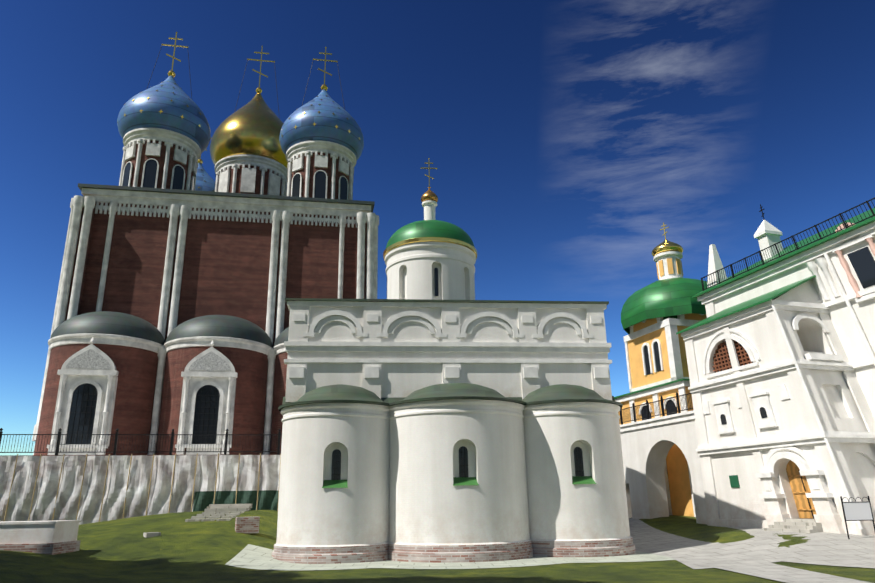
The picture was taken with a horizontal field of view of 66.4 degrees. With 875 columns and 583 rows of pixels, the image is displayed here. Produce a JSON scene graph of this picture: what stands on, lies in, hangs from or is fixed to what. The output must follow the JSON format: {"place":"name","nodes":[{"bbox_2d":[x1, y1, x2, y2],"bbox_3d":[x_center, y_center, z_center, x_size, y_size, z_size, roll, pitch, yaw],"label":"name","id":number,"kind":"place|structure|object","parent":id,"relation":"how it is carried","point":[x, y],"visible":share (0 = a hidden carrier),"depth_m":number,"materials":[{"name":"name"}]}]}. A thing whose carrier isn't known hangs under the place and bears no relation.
{"place":"outdoors","nodes":[
{"label":"outdoors","id":0,"kind":"place"},
{"bbox_2d":[0,510,874,582],"bbox_3d":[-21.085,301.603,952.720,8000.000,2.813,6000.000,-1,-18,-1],"label":"ground","id":1,"kind":"structure","parent":0,"point":[178,550],"depth_m":22.43,"materials":[{"name":"green plant"}]},
{"bbox_2d":[0,504,259,554],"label":"stone blocks","id":2,"kind":"structure","parent":1,"relation":"on","point":[52,537],"depth_m":24.65,"materials":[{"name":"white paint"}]},
{"bbox_2d":[0,453,280,524],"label":"retaining wall","id":3,"kind":"structure","parent":1,"relation":"on","point":[86,489],"depth_m":39.93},
{"bbox_2d":[0,428,281,455],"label":"railing","id":4,"kind":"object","parent":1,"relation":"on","point":[116,434],"depth_m":41.01,"materials":[{"name":"black metal"}]},
{"bbox_2d":[32,32,378,454],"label":"cathedral","id":5,"kind":"structure","parent":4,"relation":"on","point":[183,275],"depth_m":62.03,"materials":[{"name":"red brick"}]},
{"bbox_2d":[272,403,389,563],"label":"apse","id":6,"kind":"structure","parent":1,"relation":"on","point":[317,523],"depth_m":26.34,"materials":[{"name":"white paint"}]},
{"bbox_2d":[322,449,347,487],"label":"window","id":7,"kind":"structure","parent":6,"relation":"attached to","point":[335,481],"depth_m":26.49,"materials":[{"name":"black glass"}]},
{"bbox_2d":[278,298,622,411],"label":"white church","id":8,"kind":"structure","parent":1,"relation":"on","point":[388,352],"depth_m":30.46,"materials":[{"name":"paint"}]},
{"bbox_2d":[385,242,475,299],"bbox_3d":[-0.372,0.505,37.805,5.230,5.050,5.230,-1,-18,-1],"label":"dome drum","id":9,"kind":"object","parent":8,"relation":"on","point":[410,267],"visible":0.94,"depth_m":36.10,"materials":[{"name":"white paint"}]},
{"bbox_2d":[383,158,476,295],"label":"dome","id":10,"kind":"structure","parent":9,"relation":"on","point":[429,228],"depth_m":36.84,"materials":[{"name":"green metal"}]},
{"bbox_2d":[388,399,533,562],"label":"apse","id":11,"kind":"structure","parent":1,"relation":"on","point":[436,515],"depth_m":26.08,"materials":[{"name":"white paint"}]},
{"bbox_2d":[453,446,478,485],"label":"window","id":12,"kind":"structure","parent":11,"relation":"attached to","point":[463,478],"depth_m":26.18,"materials":[{"name":"black glass"}]},
{"bbox_2d":[225,517,874,582],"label":"path paving","id":13,"kind":"structure","parent":1,"relation":"on","point":[759,553],"depth_m":24.48,"materials":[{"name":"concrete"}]},
{"bbox_2d":[523,402,635,556],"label":"apse","id":14,"kind":"structure","parent":1,"relation":"on","point":[567,518],"depth_m":27.18,"materials":[{"name":"white paint"}]},
{"bbox_2d":[572,447,596,483],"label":"window","id":15,"kind":"structure","parent":14,"relation":"attached to","point":[579,477],"depth_m":27.41,"materials":[{"name":"black glass"}]},
{"bbox_2d":[614,222,707,516],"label":"balcony and church","id":16,"kind":"structure","parent":1,"relation":"on","point":[661,312],"depth_m":45.94,"materials":[{"name":"yellow paint"}]},
{"bbox_2d":[620,419,707,523],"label":"arch wall","id":17,"kind":"structure","parent":1,"relation":"on","point":[645,451],"depth_m":41.74,"materials":[{"name":"white paint"}]},
{"bbox_2d":[676,197,874,535],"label":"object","id":18,"kind":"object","parent":1,"relation":"on","point":[827,276],"visible":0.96,"depth_m":32.74,"materials":[{"name":"white paint"}]},
{"bbox_2d":[693,311,874,521],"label":"building wall","id":19,"kind":"structure","parent":1,"relation":"on","point":[743,501],"depth_m":32.90,"materials":[{"name":"white paint"}]},
{"bbox_2d":[840,496,874,538],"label":"info sign","id":20,"kind":"object","parent":1,"relation":"on","point":[857,511],"visible":1,"depth_m":26.70,"materials":[{"name":"white metal"}]},
{"bbox_2d":[0,0,874,455],"label":"sky","id":21,"kind":"structure","parent":0,"point":[562,137],"materials":[{"name":"blue"}]}
]}

